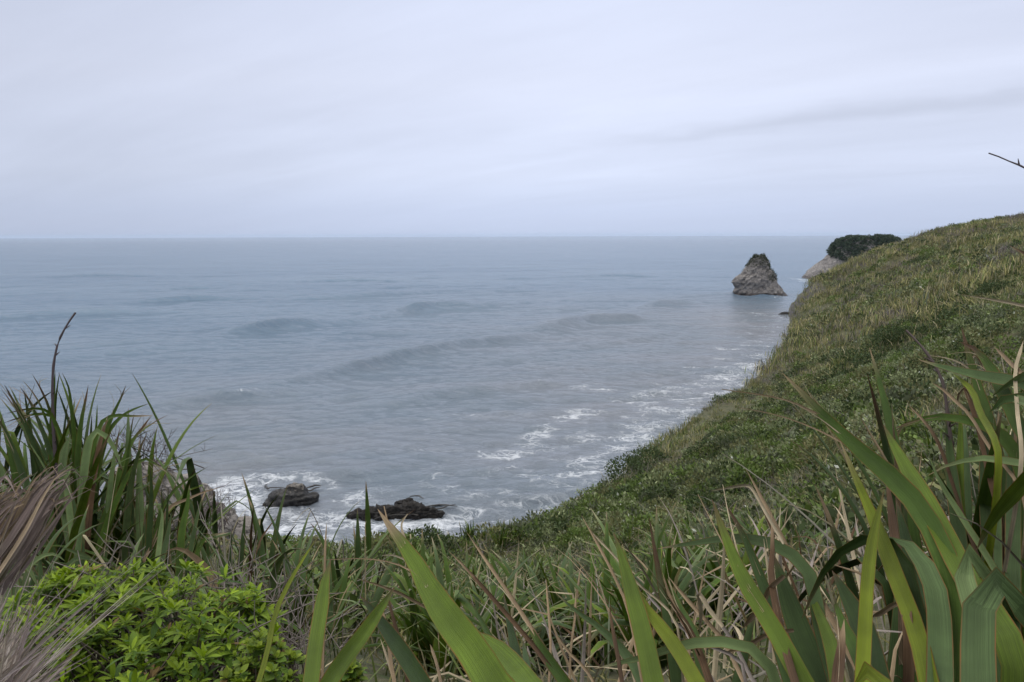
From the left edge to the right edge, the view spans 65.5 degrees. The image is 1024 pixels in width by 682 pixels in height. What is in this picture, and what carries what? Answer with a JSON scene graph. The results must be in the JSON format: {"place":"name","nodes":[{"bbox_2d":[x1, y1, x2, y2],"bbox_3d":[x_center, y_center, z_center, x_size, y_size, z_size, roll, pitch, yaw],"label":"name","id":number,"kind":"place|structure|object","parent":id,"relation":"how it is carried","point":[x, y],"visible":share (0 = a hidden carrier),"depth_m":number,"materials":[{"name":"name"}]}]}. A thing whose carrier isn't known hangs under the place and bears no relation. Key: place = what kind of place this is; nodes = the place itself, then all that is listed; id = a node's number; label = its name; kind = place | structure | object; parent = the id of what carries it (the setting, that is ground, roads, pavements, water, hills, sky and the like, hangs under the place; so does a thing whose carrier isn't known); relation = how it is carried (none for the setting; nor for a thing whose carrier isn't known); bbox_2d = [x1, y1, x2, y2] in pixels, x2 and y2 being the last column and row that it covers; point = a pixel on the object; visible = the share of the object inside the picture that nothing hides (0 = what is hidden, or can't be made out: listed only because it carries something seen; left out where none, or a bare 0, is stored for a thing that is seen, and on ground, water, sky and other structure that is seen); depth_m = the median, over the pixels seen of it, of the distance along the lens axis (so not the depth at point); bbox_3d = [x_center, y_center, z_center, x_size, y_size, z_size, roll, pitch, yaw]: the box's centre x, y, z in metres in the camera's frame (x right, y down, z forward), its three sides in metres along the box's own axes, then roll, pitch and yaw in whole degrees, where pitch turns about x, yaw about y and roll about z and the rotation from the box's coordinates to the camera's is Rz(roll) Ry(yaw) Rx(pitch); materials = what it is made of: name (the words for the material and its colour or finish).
{"place":"outdoors","nodes":[
{"label":"outdoors","id":0,"kind":"place"},
{"bbox_2d":[0,235,915,546],"bbox_3d":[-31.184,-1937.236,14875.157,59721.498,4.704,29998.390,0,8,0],"label":"sea","id":1,"kind":"structure","parent":0,"point":[486,379],"depth_m":206.76,"materials":[{"name":"liquid"}]},
{"bbox_2d":[262,482,320,506],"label":"sea rock","id":2,"kind":"object","parent":1,"relation":"in","point":[297,494],"visible":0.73,"depth_m":90.06,"materials":[{"name":"stone"}]},
{"bbox_2d":[346,495,456,520],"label":"sea rock","id":3,"kind":"object","parent":1,"relation":"in","point":[399,509],"visible":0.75,"depth_m":86.64,"materials":[{"name":"stone"}]},
{"bbox_2d":[731,253,786,295],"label":"sea stack","id":4,"kind":"object","parent":1,"relation":"in","point":[757,276],"visible":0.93,"depth_m":393.76,"materials":[{"name":"stone"}]},
{"bbox_2d":[0,211,1023,681],"bbox_3d":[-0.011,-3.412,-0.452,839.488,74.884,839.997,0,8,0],"label":"hillside","id":5,"kind":"structure","parent":0,"point":[724,408],"depth_m":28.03,"materials":[{"name":"plant"}]},
{"bbox_2d":[0,372,174,534],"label":"flax plant","id":6,"kind":"object","parent":5,"relation":"on","point":[10,461],"visible":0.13,"depth_m":7.08,"materials":[{"name":"green plant"}]},
{"bbox_2d":[0,482,179,681],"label":"dry grass tuft","id":7,"kind":"object","parent":5,"relation":"on","point":[14,660],"visible":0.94,"depth_m":1.25,"materials":[{"name":"brown plant"}]},
{"bbox_2d":[0,458,97,594],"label":"dead frond","id":8,"kind":"object","parent":7,"relation":"attached to","point":[33,508],"visible":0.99,"depth_m":1.36,"materials":[{"name":"brown plant"}]},
{"bbox_2d":[0,505,218,649],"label":"dry grass tuft","id":9,"kind":"object","parent":5,"relation":"on","point":[37,573],"visible":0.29,"depth_m":3.91,"materials":[{"name":"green plant"}]},
{"bbox_2d":[0,312,222,586],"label":"flax plant","id":10,"kind":"object","parent":5,"relation":"on","point":[96,441],"visible":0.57,"depth_m":6.43,"materials":[{"name":"green plant"}]},
{"bbox_2d":[0,556,294,681],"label":"leafy shrub","id":11,"kind":"object","parent":5,"relation":"on","point":[140,641],"visible":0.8,"depth_m":2.57,"materials":[{"name":"green plant"}]},
{"bbox_2d":[32,460,321,587],"bbox_3d":[-3.311,1.720,6.490,2.773,1.258,2.928,-7,10,-42],"label":"flax plant","id":12,"kind":"object","parent":5,"relation":"on","point":[117,535],"visible":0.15,"depth_m":6.85,"materials":[{"name":"green plant"}]},
{"bbox_2d":[108,459,254,551],"bbox_3d":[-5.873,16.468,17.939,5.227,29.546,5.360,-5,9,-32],"label":"rock outcrop","id":13,"kind":"object","parent":5,"relation":"on","point":[232,520],"visible":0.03,"depth_m":14.32,"materials":[{"name":"stone"}]},
{"bbox_2d":[106,421,209,470],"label":"twiggy shrub","id":14,"kind":"object","parent":13,"relation":"on","point":[143,449],"visible":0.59,"depth_m":13.63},
{"bbox_2d":[1,501,385,681],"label":"twiggy shrub","id":15,"kind":"object","parent":5,"relation":"on","point":[291,641],"visible":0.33,"depth_m":2.91,"materials":[{"name":"plant"}]},
{"bbox_2d":[201,481,235,533],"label":"twiggy shrub","id":16,"kind":"object","parent":5,"relation":"on","point":[217,509],"visible":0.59,"depth_m":12.53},
{"bbox_2d":[107,467,419,636],"bbox_3d":[-2.041,1.607,5.744,2.641,1.430,2.585,2,8,17],"label":"flax plant","id":17,"kind":"object","parent":5,"relation":"on","point":[158,545],"visible":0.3,"depth_m":5.64,"materials":[{"name":"green plant"}]},
{"bbox_2d":[265,533,303,549],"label":"hillside shrub","id":18,"kind":"object","parent":5,"relation":"on","point":[290,537],"visible":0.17,"depth_m":21.12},
{"bbox_2d":[213,631,367,681],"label":"leafy shrub","id":19,"kind":"object","parent":5,"relation":"on","point":[246,669],"visible":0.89,"depth_m":2.20,"materials":[{"name":"green plant"}]},
{"bbox_2d":[177,503,422,659],"bbox_3d":[-1.307,1.392,4.569,1.644,1.002,1.441,-1,8,-7],"label":"flax plant","id":20,"kind":"object","parent":5,"relation":"on","point":[378,593],"visible":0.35,"depth_m":4.77,"materials":[{"name":"green plant"}]},
{"bbox_2d":[232,525,388,647],"bbox_3d":[-1.687,2.104,6.551,1.786,1.047,2.256,-5,9,-30],"label":"flax plant","id":21,"kind":"object","parent":5,"relation":"on","point":[370,564],"visible":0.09,"depth_m":6.79,"materials":[{"name":"green plant"}]},
{"bbox_2d":[294,534,332,554],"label":"hillside shrub","id":22,"kind":"object","parent":5,"relation":"on","point":[317,543],"visible":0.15,"depth_m":23.34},
{"bbox_2d":[256,525,394,681],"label":"flax plant","id":23,"kind":"object","parent":5,"relation":"on","point":[342,661],"visible":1,"depth_m":1.32,"materials":[{"name":"green plant"}]},
{"bbox_2d":[339,536,366,557],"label":"flax bush","id":24,"kind":"object","parent":5,"relation":"on","point":[345,547],"visible":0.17,"depth_m":23.33,"materials":[{"name":"green plant"}]},
{"bbox_2d":[340,562,416,640],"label":"flax bush","id":25,"kind":"object","parent":5,"relation":"on","point":[376,571],"visible":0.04,"depth_m":7.28,"materials":[{"name":"green plant"}]},
{"bbox_2d":[360,531,397,552],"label":"hillside shrub","id":26,"kind":"object","parent":5,"relation":"on","point":[376,535],"visible":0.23,"depth_m":26.24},
{"bbox_2d":[378,529,420,548],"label":"hillside shrub","id":27,"kind":"object","parent":5,"relation":"on","point":[415,542],"visible":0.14,"depth_m":27.54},
{"bbox_2d":[386,546,434,571],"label":"hillside shrub","id":28,"kind":"object","parent":5,"relation":"on","point":[419,552],"visible":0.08,"depth_m":23.04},
{"bbox_2d":[351,551,470,638],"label":"flax bush","id":29,"kind":"object","parent":5,"relation":"on","point":[403,599],"visible":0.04,"depth_m":6.38,"materials":[{"name":"green plant"}]},
{"bbox_2d":[407,524,459,552],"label":"hillside shrub","id":30,"kind":"object","parent":5,"relation":"on","point":[433,532],"visible":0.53,"depth_m":29.04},
{"bbox_2d":[326,506,542,681],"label":"flax plant","id":31,"kind":"object","parent":5,"relation":"on","point":[486,656],"visible":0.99,"depth_m":1.35,"materials":[{"name":"green plant"}]},
{"bbox_2d":[428,548,464,568],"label":"hillside shrub","id":32,"kind":"object","parent":5,"relation":"on","point":[447,553],"visible":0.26,"depth_m":25.01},
{"bbox_2d":[433,556,463,581],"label":"flax bush","id":33,"kind":"object","parent":5,"relation":"on","point":[444,577],"visible":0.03,"depth_m":15.86,"materials":[{"name":"green plant"}]},
{"bbox_2d":[335,530,569,681],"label":"flax bush","id":34,"kind":"object","parent":5,"relation":"on","point":[414,611],"visible":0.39,"depth_m":4.41,"materials":[{"name":"green plant"}]},
{"bbox_2d":[374,538,534,641],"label":"flax bush","id":35,"kind":"object","parent":5,"relation":"on","point":[467,565],"visible":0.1,"depth_m":6.80,"materials":[{"name":"green plant"}]},
{"bbox_2d":[457,519,481,543],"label":"flax bush","id":36,"kind":"object","parent":5,"relation":"on","point":[470,531],"visible":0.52,"depth_m":31.17,"materials":[{"name":"green plant"}]},
{"bbox_2d":[450,544,518,580],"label":"flax bush","id":37,"kind":"object","parent":5,"relation":"on","point":[482,567],"visible":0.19,"depth_m":15.93,"materials":[{"name":"green plant"}]},
{"bbox_2d":[444,546,527,593],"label":"flax bush","id":38,"kind":"object","parent":5,"relation":"on","point":[479,578],"visible":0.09,"depth_m":11.86,"materials":[{"name":"green plant"}]},
{"bbox_2d":[412,572,580,670],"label":"flax bush","id":39,"kind":"object","parent":5,"relation":"on","point":[492,590],"visible":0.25,"depth_m":4.92,"materials":[{"name":"green plant"}]},
{"bbox_2d":[486,521,515,551],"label":"flax bush","id":40,"kind":"object","parent":5,"relation":"on","point":[503,536],"visible":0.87,"depth_m":30.16,"materials":[{"name":"green plant"}]},
{"bbox_2d":[445,570,563,612],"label":"flax bush","id":41,"kind":"object","parent":5,"relation":"on","point":[543,598],"visible":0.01,"depth_m":6.56,"materials":[{"name":"green plant"}]},
{"bbox_2d":[507,520,532,546],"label":"flax bush","id":42,"kind":"object","parent":5,"relation":"on","point":[516,532],"visible":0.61,"depth_m":31.23,"materials":[{"name":"green plant"}]},
{"bbox_2d":[502,548,556,583],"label":"flax bush","id":43,"kind":"object","parent":5,"relation":"on","point":[531,565],"visible":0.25,"depth_m":15.78,"materials":[{"name":"green plant"}]},
{"bbox_2d":[446,542,621,672],"bbox_3d":[0.181,1.897,5.578,1.474,1.003,1.662,4,9,31],"label":"flax bush","id":44,"kind":"object","parent":5,"relation":"on","point":[519,584],"visible":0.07,"depth_m":5.66,"materials":[{"name":"green plant"}]},
{"bbox_2d":[447,533,640,681],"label":"flax plant","id":45,"kind":"object","parent":5,"relation":"on","point":[547,658],"visible":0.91,"depth_m":1.69,"materials":[{"name":"green plant"}]},
{"bbox_2d":[498,550,597,600],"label":"flax bush","id":46,"kind":"object","parent":5,"relation":"on","point":[536,581],"visible":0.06,"depth_m":9.06,"materials":[{"name":"green plant"}]},
{"bbox_2d":[470,544,647,670],"bbox_3d":[0.542,1.773,5.224,1.367,0.924,1.294,-6,10,-38],"label":"flax bush","id":47,"kind":"object","parent":5,"relation":"on","point":[556,588],"visible":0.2,"depth_m":5.31,"materials":[{"name":"green plant"}]},
{"bbox_2d":[555,526,599,547],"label":"hillside shrub","id":48,"kind":"object","parent":5,"relation":"on","point":[574,531],"visible":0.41,"depth_m":31.17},
{"bbox_2d":[565,520,601,536],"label":"hillside shrub","id":49,"kind":"object","parent":5,"relation":"on","point":[589,525],"visible":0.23,"depth_m":32.69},
{"bbox_2d":[572,490,613,516],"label":"hillside shrub","id":50,"kind":"object","parent":5,"relation":"on","point":[585,502],"visible":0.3,"depth_m":38.11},
{"bbox_2d":[567,543,639,585],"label":"flax bush","id":51,"kind":"object","parent":5,"relation":"on","point":[598,565],"visible":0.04,"depth_m":11.67,"materials":[{"name":"green plant"}]},
{"bbox_2d":[541,533,688,637],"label":"flax bush","id":52,"kind":"object","parent":5,"relation":"on","point":[600,577],"visible":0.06,"depth_m":6.45,"materials":[{"name":"green plant"}]},
{"bbox_2d":[596,510,636,534],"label":"hillside shrub","id":53,"kind":"object","parent":5,"relation":"on","point":[613,516],"visible":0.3,"depth_m":32.32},
{"bbox_2d":[210,213,1023,673],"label":"hillside undergrowth","id":54,"kind":"object","parent":5,"relation":"on","point":[986,319],"visible":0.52,"depth_m":36.11,"materials":[{"name":"plant"}]},
{"bbox_2d":[216,212,1023,672],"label":"dry twig undergrowth","id":55,"kind":"object","parent":5,"relation":"on","point":[1020,216],"visible":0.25,"depth_m":57.84,"materials":[{"name":"plant"}]},
{"bbox_2d":[603,522,636,548],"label":"flax bush","id":56,"kind":"object","parent":5,"relation":"on","point":[623,538],"visible":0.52,"depth_m":27.36,"materials":[{"name":"green plant"}]},
{"bbox_2d":[268,445,975,681],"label":"dead leaf litter","id":57,"kind":"object","parent":5,"relation":"on","point":[724,576],"visible":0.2,"depth_m":3.33,"materials":[{"name":"plant"}]},
{"bbox_2d":[604,453,651,480],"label":"hillside shrub","id":58,"kind":"object","parent":5,"relation":"on","point":[617,467],"visible":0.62,"depth_m":61.04,"materials":[{"name":"plant"}]},
{"bbox_2d":[618,485,658,509],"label":"hillside shrub","id":59,"kind":"object","parent":5,"relation":"on","point":[643,499],"visible":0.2,"depth_m":37.03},
{"bbox_2d":[521,501,766,674],"bbox_3d":[0.762,1.449,4.414,1.632,0.978,1.401,-1,8,-9],"label":"flax bush","id":60,"kind":"object","parent":5,"relation":"on","point":[685,578],"visible":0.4,"depth_m":4.40,"materials":[{"name":"green plant"}]},
{"bbox_2d":[621,511,673,544],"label":"hillside shrub","id":61,"kind":"object","parent":5,"relation":"on","point":[634,524],"visible":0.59,"depth_m":27.75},
{"bbox_2d":[625,444,674,468],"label":"hillside shrub","id":62,"kind":"object","parent":5,"relation":"on","point":[650,450],"visible":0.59,"depth_m":64.73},
{"bbox_2d":[641,497,677,518],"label":"hillside shrub","id":63,"kind":"object","parent":5,"relation":"on","point":[660,504],"visible":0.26,"depth_m":33.68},
{"bbox_2d":[627,524,694,563],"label":"flax bush","id":64,"kind":"object","parent":5,"relation":"on","point":[666,539],"visible":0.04,"depth_m":10.72,"materials":[{"name":"green plant"}]},
{"bbox_2d":[652,500,686,524],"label":"hillside shrub","id":65,"kind":"object","parent":5,"relation":"on","point":[671,503],"visible":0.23,"depth_m":28.43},
{"bbox_2d":[652,505,703,534],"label":"hillside shrub","id":66,"kind":"object","parent":5,"relation":"on","point":[674,517],"visible":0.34,"depth_m":26.38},
{"bbox_2d":[581,515,780,681],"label":"flax plant","id":67,"kind":"object","parent":5,"relation":"on","point":[642,614],"visible":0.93,"depth_m":1.48,"materials":[{"name":"green plant"}]},
{"bbox_2d":[622,501,744,583],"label":"flax bush","id":68,"kind":"object","parent":5,"relation":"on","point":[679,549],"visible":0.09,"depth_m":7.29,"materials":[{"name":"green plant"}]},
{"bbox_2d":[675,483,700,498],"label":"hillside shrub","id":69,"kind":"object","parent":5,"relation":"on","point":[681,493],"visible":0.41,"depth_m":34.63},
{"bbox_2d":[667,508,725,534],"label":"flax bush","id":70,"kind":"object","parent":5,"relation":"on","point":[690,520],"visible":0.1,"depth_m":18.60,"materials":[{"name":"green plant"}]},
{"bbox_2d":[681,490,726,520],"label":"hillside shrub","id":71,"kind":"object","parent":5,"relation":"on","point":[706,500],"visible":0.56,"depth_m":27.41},
{"bbox_2d":[687,466,721,486],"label":"hillside shrub","id":72,"kind":"object","parent":5,"relation":"on","point":[697,475],"visible":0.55,"depth_m":35.11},
{"bbox_2d":[583,507,842,636],"bbox_3d":[1.246,1.548,5.015,1.599,0.966,1.419,2,8,18],"label":"flax bush","id":73,"kind":"object","parent":5,"relation":"on","point":[710,566],"visible":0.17,"depth_m":5.05,"materials":[{"name":"green plant"}]},
{"bbox_2d":[588,470,854,681],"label":"flax plant","id":74,"kind":"object","parent":5,"relation":"on","point":[802,651],"visible":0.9,"depth_m":1.54,"materials":[{"name":"green plant"}]},
{"bbox_2d":[707,495,742,517],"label":"hillside shrub","id":75,"kind":"object","parent":5,"relation":"on","point":[717,499],"visible":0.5,"depth_m":26.52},
{"bbox_2d":[715,432,748,448],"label":"hillside shrub","id":76,"kind":"object","parent":5,"relation":"on","point":[730,437],"visible":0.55,"depth_m":52.13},
{"bbox_2d":[679,514,795,571],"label":"flax bush","id":77,"kind":"object","parent":5,"relation":"on","point":[720,545],"visible":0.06,"depth_m":7.66,"materials":[{"name":"green plant"}]},
{"bbox_2d":[723,457,778,495],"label":"hillside shrub","id":78,"kind":"object","parent":5,"relation":"on","point":[748,467],"visible":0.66,"depth_m":30.02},
{"bbox_2d":[734,454,781,485],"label":"hillside shrub","id":79,"kind":"object","parent":5,"relation":"on","point":[749,458],"visible":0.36,"depth_m":30.94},
{"bbox_2d":[707,504,841,569],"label":"flax bush","id":80,"kind":"object","parent":5,"relation":"on","point":[764,527],"visible":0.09,"depth_m":7.95,"materials":[{"name":"green plant"}]},
{"bbox_2d":[763,420,791,436],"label":"hillside shrub","id":81,"kind":"object","parent":5,"relation":"on","point":[770,427],"visible":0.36,"depth_m":49.30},
{"bbox_2d":[771,474,798,498],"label":"flax bush","id":82,"kind":"object","parent":5,"relation":"on","point":[783,489],"visible":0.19,"depth_m":19.28,"materials":[{"name":"green plant"}]},
{"bbox_2d":[776,460,806,476],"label":"hillside shrub","id":83,"kind":"object","parent":5,"relation":"on","point":[787,469],"visible":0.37,"depth_m":28.84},
{"bbox_2d":[788,428,846,469],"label":"hillside shrub","id":84,"kind":"object","parent":5,"relation":"on","point":[808,446],"visible":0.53,"depth_m":27.12,"materials":[{"name":"plant"}]},
{"bbox_2d":[801,417,837,444],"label":"hillside shrub","id":85,"kind":"object","parent":5,"relation":"on","point":[816,426],"visible":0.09,"depth_m":31.49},
{"bbox_2d":[811,440,845,461],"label":"hillside shrub","id":86,"kind":"object","parent":5,"relation":"on","point":[822,449],"visible":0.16,"depth_m":28.01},
{"bbox_2d":[641,374,1023,681],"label":"flax plant","id":87,"kind":"object","parent":5,"relation":"on","point":[958,624],"visible":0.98,"depth_m":1.27,"materials":[{"name":"green plant"}]},
{"bbox_2d":[823,399,852,416],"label":"hillside shrub","id":88,"kind":"object","parent":5,"relation":"on","point":[833,403],"visible":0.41,"depth_m":43.11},
{"bbox_2d":[817,409,870,438],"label":"hillside shrub","id":89,"kind":"object","parent":5,"relation":"on","point":[840,422],"visible":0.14,"depth_m":30.09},
{"bbox_2d":[840,384,862,401],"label":"hillside shrub","id":90,"kind":"object","parent":5,"relation":"on","point":[847,393],"visible":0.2,"depth_m":45.14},
{"bbox_2d":[833,407,898,439],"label":"hillside shrub","id":91,"kind":"object","parent":5,"relation":"on","point":[857,420],"visible":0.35,"depth_m":25.50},
{"bbox_2d":[850,349,894,367],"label":"hillside shrub","id":92,"kind":"object","parent":5,"relation":"on","point":[865,354],"visible":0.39,"depth_m":77.06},
{"bbox_2d":[723,153,1023,681],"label":"flax plant","id":93,"kind":"object","parent":5,"relation":"on","point":[991,532],"visible":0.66,"depth_m":2.06,"materials":[{"name":"green plant"}]},
{"bbox_2d":[871,322,913,342],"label":"hillside shrub","id":94,"kind":"object","parent":5,"relation":"on","point":[878,336],"visible":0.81,"depth_m":82.99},
{"bbox_2d":[871,397,926,430],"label":"hillside shrub","id":95,"kind":"object","parent":5,"relation":"on","point":[890,401],"visible":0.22,"depth_m":26.52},
{"bbox_2d":[860,460,943,495],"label":"flax bush","id":96,"kind":"object","parent":5,"relation":"on","point":[927,477],"visible":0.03,"depth_m":9.34,"materials":[{"name":"green plant"}]},
{"bbox_2d":[884,403,937,438],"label":"flax bush","id":97,"kind":"object","parent":5,"relation":"on","point":[905,421],"visible":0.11,"depth_m":17.29,"materials":[{"name":"green plant"}]},
{"bbox_2d":[905,255,929,266],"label":"hillside shrub","id":98,"kind":"object","parent":5,"relation":"on","point":[917,258],"visible":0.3,"depth_m":181.28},
{"bbox_2d":[910,347,949,367],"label":"hillside shrub","id":99,"kind":"object","parent":5,"relation":"on","point":[920,353],"visible":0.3,"depth_m":44.11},
{"bbox_2d":[919,246,941,256],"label":"hillside shrub","id":100,"kind":"object","parent":5,"relation":"on","point":[921,253],"visible":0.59,"depth_m":188.95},
{"bbox_2d":[901,429,971,462],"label":"flax bush","id":101,"kind":"object","parent":5,"relation":"on","point":[930,455],"visible":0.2,"depth_m":11.84,"materials":[{"name":"green plant"}]},
{"bbox_2d":[933,410,975,441],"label":"flax bush","id":102,"kind":"object","parent":5,"relation":"on","point":[955,427],"visible":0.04,"depth_m":12.81,"materials":[{"name":"green plant"}]},
{"bbox_2d":[949,334,980,350],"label":"hillside shrub","id":103,"kind":"object","parent":5,"relation":"on","point":[956,343],"visible":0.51,"depth_m":43.20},
{"bbox_2d":[974,279,1011,296],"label":"hillside shrub","id":104,"kind":"object","parent":5,"relation":"on","point":[995,284],"visible":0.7,"depth_m":93.96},
{"bbox_2d":[995,360,1023,374],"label":"flax bush","id":105,"kind":"object","parent":5,"relation":"on","point":[1008,369],"visible":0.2,"depth_m":21.14,"materials":[{"name":"green plant"}]},
{"bbox_2d":[0,0,1023,237],"label":"sky","id":106,"kind":"structure","parent":0,"point":[119,118],"materials":[{"name":"grey"}]},
{"bbox_2d":[802,233,902,278],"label":"headland","id":107,"kind":"structure","parent":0,"point":[842,249],"depth_m":537.16,"materials":[{"name":"plant"}]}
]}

